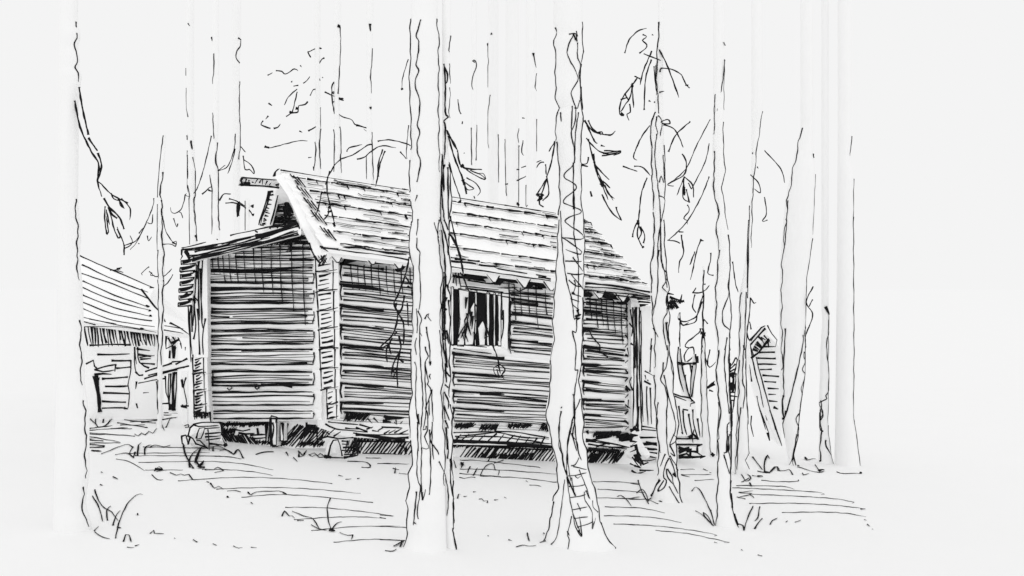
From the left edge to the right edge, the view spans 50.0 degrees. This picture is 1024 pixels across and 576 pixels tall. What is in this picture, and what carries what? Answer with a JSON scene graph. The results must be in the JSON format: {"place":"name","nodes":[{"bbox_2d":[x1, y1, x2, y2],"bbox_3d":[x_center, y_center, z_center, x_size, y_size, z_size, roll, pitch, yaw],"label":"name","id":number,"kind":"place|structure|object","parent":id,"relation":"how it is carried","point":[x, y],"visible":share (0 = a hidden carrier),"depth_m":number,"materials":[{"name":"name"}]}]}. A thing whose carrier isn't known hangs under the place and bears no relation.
{"place":"outdoors","nodes":[
{"label":"outdoors","id":0,"kind":"place"},
{"bbox_2d":[90,417,868,555],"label":"grass","id":1,"kind":"structure","parent":0,"point":[303,454],"depth_m":11.82,"materials":[{"name":"black plant"}]},
{"bbox_2d":[0,289,1023,575],"bbox_3d":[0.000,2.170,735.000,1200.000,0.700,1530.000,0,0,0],"label":"ground","id":2,"kind":"structure","parent":0,"point":[932,485],"depth_m":11.94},
{"bbox_2d":[53,0,130,532],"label":"spruce tree","id":3,"kind":"object","parent":2,"relation":"on","point":[71,463],"visible":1,"depth_m":8.52,"materials":[{"name":"white plant"}]},
{"bbox_2d":[80,255,188,419],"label":"barn","id":4,"kind":"structure","parent":2,"relation":"on","point":[120,310],"depth_m":15.30,"materials":[{"name":"white wood"}]},
{"bbox_2d":[110,134,176,427],"bbox_3d":[-4.848,-0.049,14.490,0.849,3.984,0.158,0,0,-8],"label":"spruce tree","id":5,"kind":"object","parent":2,"relation":"on","point":[161,244],"visible":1,"depth_m":14.52,"materials":[{"name":"white plant"}]},
{"bbox_2d":[134,347,191,423],"bbox_3d":[-4.671,1.304,14.736,0.774,1.034,0.108,0,0,0],"label":"log fence","id":6,"kind":"object","parent":2,"relation":"on","point":[149,375],"visible":0.94,"depth_m":14.70,"materials":[{"name":"white wood"}]},
{"bbox_2d":[170,0,211,383],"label":"spruce tree","id":7,"kind":"object","parent":2,"relation":"on","point":[191,169],"visible":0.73,"depth_m":20.94,"materials":[{"name":"white plant"}]},
{"bbox_2d":[202,0,235,242],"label":"spruce tree","id":8,"kind":"object","parent":2,"relation":"on","point":[214,190],"visible":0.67,"depth_m":20.35,"materials":[{"name":"white plant"}]},
{"bbox_2d":[225,198,253,235],"bbox_3d":[-4.571,0.230,18.466,0.474,3.487,0.109,0,0,-8],"label":"spruce sapling","id":9,"kind":"object","parent":2,"relation":"on","point":[247,213],"visible":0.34,"depth_m":18.46,"materials":[{"name":"white plant"}]},
{"bbox_2d":[232,0,254,238],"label":"spruce tree","id":10,"kind":"object","parent":2,"relation":"on","point":[236,50],"visible":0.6,"depth_m":21.93,"materials":[{"name":"white plant"}]},
{"bbox_2d":[261,0,324,177],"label":"spruce tree","id":11,"kind":"object","parent":2,"relation":"on","point":[318,60],"visible":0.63,"depth_m":21.45,"materials":[{"name":"white plant"}]},
{"bbox_2d":[324,0,365,181],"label":"spruce tree","id":12,"kind":"object","parent":2,"relation":"on","point":[337,170],"visible":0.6,"depth_m":20.94,"materials":[{"name":"white plant"}]},
{"bbox_2d":[366,0,385,186],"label":"spruce tree","id":13,"kind":"object","parent":2,"relation":"on","point":[369,130],"visible":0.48,"depth_m":20.55,"materials":[{"name":"white plant"}]},
{"bbox_2d":[311,0,446,552],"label":"spruce tree","id":14,"kind":"object","parent":2,"relation":"on","point":[426,517],"visible":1,"depth_m":8.75,"materials":[{"name":"white plant"}]},
{"bbox_2d":[177,168,705,473],"bbox_3d":[-0.865,0.488,14.883,7.102,4.071,3.845,0,0,-21],"label":"log cabin","id":15,"kind":"object","parent":2,"relation":"on","point":[292,314],"visible":0.9,"depth_m":13.41,"materials":[{"name":"white wood"}]},
{"bbox_2d":[450,272,517,353],"bbox_3d":[-0.337,0.306,13.622,0.916,1.030,0.093,0,0,-23],"label":"window","id":16,"kind":"structure","parent":15,"relation":"in","point":[468,330],"depth_m":13.58,"materials":[{"name":"white wood"}]},
{"bbox_2d":[457,0,476,202],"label":"spruce tree","id":17,"kind":"object","parent":2,"relation":"on","point":[474,88],"visible":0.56,"depth_m":20.76,"materials":[{"name":"white plant"}]},
{"bbox_2d":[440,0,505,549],"bbox_3d":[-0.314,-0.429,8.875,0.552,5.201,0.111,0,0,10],"label":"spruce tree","id":18,"kind":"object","parent":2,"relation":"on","point":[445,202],"visible":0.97,"depth_m":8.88,"materials":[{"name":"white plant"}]},
{"bbox_2d":[487,0,498,205],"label":"spruce tree","id":19,"kind":"object","parent":2,"relation":"on","point":[493,134],"visible":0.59,"depth_m":22.41,"materials":[{"name":"white plant"}]},
{"bbox_2d":[504,0,543,208],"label":"spruce tree","id":20,"kind":"object","parent":2,"relation":"on","point":[512,169],"visible":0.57,"depth_m":21.69,"materials":[{"name":"white plant"}]},
{"bbox_2d":[525,0,536,211],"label":"spruce tree","id":21,"kind":"object","parent":2,"relation":"on","point":[531,137],"visible":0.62,"depth_m":20.42,"materials":[{"name":"white plant"}]},
{"bbox_2d":[536,0,621,552],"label":"spruce tree","id":22,"kind":"object","parent":2,"relation":"on","point":[575,523],"visible":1,"depth_m":9.52,"materials":[{"name":"white plant"}]},
{"bbox_2d":[619,0,689,502],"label":"spruce tree","id":23,"kind":"object","parent":2,"relation":"on","point":[666,488],"visible":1,"depth_m":12.10,"materials":[{"name":"white plant"}]},
{"bbox_2d":[678,266,715,456],"bbox_3d":[2.646,1.137,15.829,0.560,2.908,0.159,0,0,-5],"label":"spruce sapling","id":24,"kind":"object","parent":2,"relation":"on","point":[705,436],"visible":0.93,"depth_m":15.80,"materials":[{"name":"white plant"}]},
{"bbox_2d":[667,0,738,528],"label":"spruce tree","id":25,"kind":"object","parent":2,"relation":"on","point":[725,515],"visible":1,"depth_m":10.94,"materials":[{"name":"white plant"}]},
{"bbox_2d":[730,0,784,474],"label":"spruce tree","id":26,"kind":"object","parent":2,"relation":"on","point":[742,453],"visible":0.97,"depth_m":14.32,"materials":[{"name":"white plant"}]},
{"bbox_2d":[746,318,782,445],"bbox_3d":[3.629,1.323,16.266,0.546,1.902,1.067,0,0,0],"label":"hut","id":27,"kind":"object","parent":2,"relation":"on","point":[763,359],"visible":0.99,"depth_m":15.90,"materials":[{"name":"white wood"}]},
{"bbox_2d":[779,0,815,465],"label":"spruce tree","id":28,"kind":"object","parent":2,"relation":"on","point":[797,236],"visible":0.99,"depth_m":15.21,"materials":[{"name":"white plant"}]},
{"bbox_2d":[818,0,833,463],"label":"spruce tree","id":29,"kind":"object","parent":2,"relation":"on","point":[824,455],"visible":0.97,"depth_m":15.55,"materials":[{"name":"white plant"}]},
{"bbox_2d":[835,0,859,466],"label":"spruce tree","id":30,"kind":"object","parent":2,"relation":"on","point":[846,449],"visible":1,"depth_m":15.36,"materials":[{"name":"white plant"}]},
{"bbox_2d":[0,0,1023,289],"label":"sky","id":31,"kind":"structure","parent":0,"point":[937,152],"materials":[{"name":"white"}]}
]}

